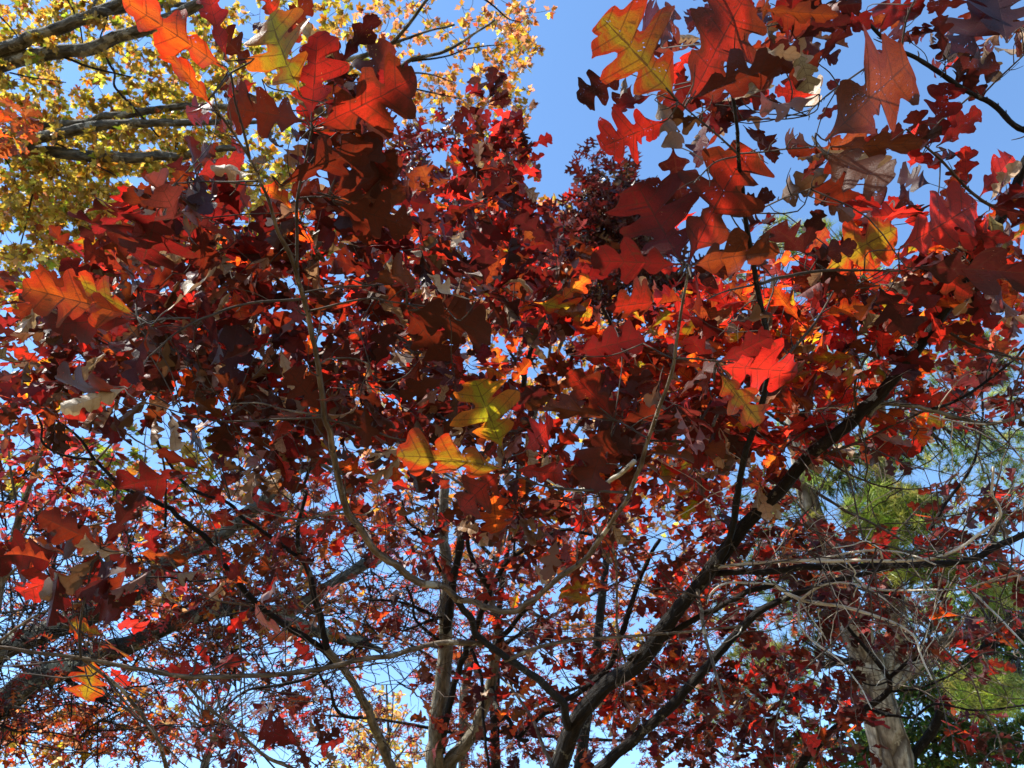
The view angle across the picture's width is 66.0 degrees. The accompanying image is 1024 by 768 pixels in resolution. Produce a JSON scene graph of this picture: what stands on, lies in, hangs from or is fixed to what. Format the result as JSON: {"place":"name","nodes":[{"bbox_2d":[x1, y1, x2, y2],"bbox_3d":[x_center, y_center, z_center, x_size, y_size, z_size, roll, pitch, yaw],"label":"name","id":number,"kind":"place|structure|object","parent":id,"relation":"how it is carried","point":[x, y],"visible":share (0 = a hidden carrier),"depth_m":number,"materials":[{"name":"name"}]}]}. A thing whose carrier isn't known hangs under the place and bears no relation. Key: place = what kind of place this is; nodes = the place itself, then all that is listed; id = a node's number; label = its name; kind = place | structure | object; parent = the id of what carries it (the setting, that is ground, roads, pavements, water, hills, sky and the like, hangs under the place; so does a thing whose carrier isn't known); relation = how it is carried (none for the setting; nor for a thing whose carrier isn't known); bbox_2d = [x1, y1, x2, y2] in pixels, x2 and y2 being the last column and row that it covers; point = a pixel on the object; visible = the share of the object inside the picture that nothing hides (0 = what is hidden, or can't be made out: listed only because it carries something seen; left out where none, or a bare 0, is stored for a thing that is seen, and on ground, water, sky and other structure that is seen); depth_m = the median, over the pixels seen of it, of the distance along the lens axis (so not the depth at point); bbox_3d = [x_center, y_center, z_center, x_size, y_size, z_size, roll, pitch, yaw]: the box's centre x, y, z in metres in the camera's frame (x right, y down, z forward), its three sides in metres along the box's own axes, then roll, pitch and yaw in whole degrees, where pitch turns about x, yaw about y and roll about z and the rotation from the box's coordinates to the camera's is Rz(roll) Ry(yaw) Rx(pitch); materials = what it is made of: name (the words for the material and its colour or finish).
{"place":"outdoors","nodes":[
{"label":"outdoors","id":0,"kind":"place"},
{"bbox_2d":[0,0,1023,767],"label":"sky","id":1,"kind":"structure","parent":0,"point":[566,38],"materials":[{"name":"blue"}]},
{"label":"ground","id":2,"kind":"structure","parent":0,"visible":0},
{"bbox_2d":[0,258,259,699],"bbox_3d":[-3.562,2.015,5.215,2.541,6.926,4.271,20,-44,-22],"label":"dogwood","id":3,"kind":"object","parent":2,"relation":"on","point":[14,482],"visible":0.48,"depth_m":5.55,"materials":[{"name":"red plant"}]},
{"bbox_2d":[7,534,374,767],"bbox_3d":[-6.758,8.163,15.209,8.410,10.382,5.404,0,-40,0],"label":"bare tree","id":4,"kind":"object","parent":2,"relation":"on","point":[199,709],"visible":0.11,"depth_m":16.93,"materials":[{"name":"brown plant"}]},
{"bbox_2d":[0,351,485,767],"bbox_3d":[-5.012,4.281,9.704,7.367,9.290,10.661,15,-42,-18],"label":"old tree","id":5,"kind":"object","parent":2,"relation":"on","point":[18,692],"visible":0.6,"depth_m":7.94,"materials":[{"name":"brown plant"}]},
{"bbox_2d":[0,0,557,342],"bbox_3d":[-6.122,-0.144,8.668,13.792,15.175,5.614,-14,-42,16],"label":"maple tree","id":6,"kind":"object","parent":2,"relation":"on","point":[27,134],"visible":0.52,"depth_m":9.47,"materials":[{"name":"yellow plant"}]},
{"bbox_2d":[321,685,427,767],"bbox_3d":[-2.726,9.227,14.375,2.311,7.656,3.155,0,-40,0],"label":"birch tree","id":7,"kind":"object","parent":2,"relation":"on","point":[398,714],"visible":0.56,"depth_m":15.87,"materials":[{"name":"yellow plant"}]},
{"bbox_2d":[0,66,827,767],"bbox_3d":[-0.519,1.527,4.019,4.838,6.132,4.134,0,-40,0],"label":"oak tree","id":8,"kind":"object","parent":2,"relation":"on","point":[480,156],"visible":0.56,"depth_m":4.52,"materials":[{"name":"red plant"}]},
{"bbox_2d":[277,193,739,767],"bbox_3d":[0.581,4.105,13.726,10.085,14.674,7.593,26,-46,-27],"label":"maple tree","id":9,"kind":"object","parent":2,"relation":"on","point":[459,483],"visible":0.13,"depth_m":14.90,"materials":[{"name":"red plant"}]},
{"bbox_2d":[0,0,1023,767],"bbox_3d":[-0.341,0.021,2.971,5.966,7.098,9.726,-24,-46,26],"label":"oak tree","id":10,"kind":"object","parent":2,"relation":"on","point":[974,278],"visible":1,"depth_m":2.08,"materials":[{"name":"red plant"}]},
{"bbox_2d":[286,464,846,767],"bbox_3d":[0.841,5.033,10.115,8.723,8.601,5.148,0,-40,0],"label":"oak tree","id":11,"kind":"object","parent":2,"relation":"on","point":[494,741],"visible":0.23,"depth_m":10.94,"materials":[{"name":"red plant"}]},
{"bbox_2d":[508,137,723,767],"bbox_3d":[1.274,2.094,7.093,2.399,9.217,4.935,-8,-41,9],"label":"scarlet oak","id":12,"kind":"object","parent":2,"relation":"on","point":[595,225],"visible":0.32,"depth_m":7.69,"materials":[{"name":"red plant"}]},
{"bbox_2d":[660,315,1023,767],"bbox_3d":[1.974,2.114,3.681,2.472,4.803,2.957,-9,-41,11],"label":"oak tree","id":13,"kind":"object","parent":2,"relation":"on","point":[844,716],"visible":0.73,"depth_m":4.26,"materials":[{"name":"red plant"}]},
{"bbox_2d":[680,208,1023,767],"bbox_3d":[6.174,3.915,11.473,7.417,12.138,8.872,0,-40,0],"label":"pine tree","id":14,"kind":"object","parent":2,"relation":"on","point":[894,738],"visible":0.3,"depth_m":11.71,"materials":[{"name":"green plant"}]},
{"bbox_2d":[783,639,1023,767],"bbox_3d":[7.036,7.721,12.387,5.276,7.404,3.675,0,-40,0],"label":"holly","id":15,"kind":"object","parent":2,"relation":"on","point":[933,759],"visible":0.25,"depth_m":13.14,"materials":[{"name":"green plant"}]},
{"bbox_2d":[919,567,1023,766],"bbox_3d":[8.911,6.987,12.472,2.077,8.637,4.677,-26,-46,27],"label":"tree","id":16,"kind":"object","parent":2,"relation":"on","point":[1019,720],"visible":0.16,"depth_m":13.55,"materials":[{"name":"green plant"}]}
]}

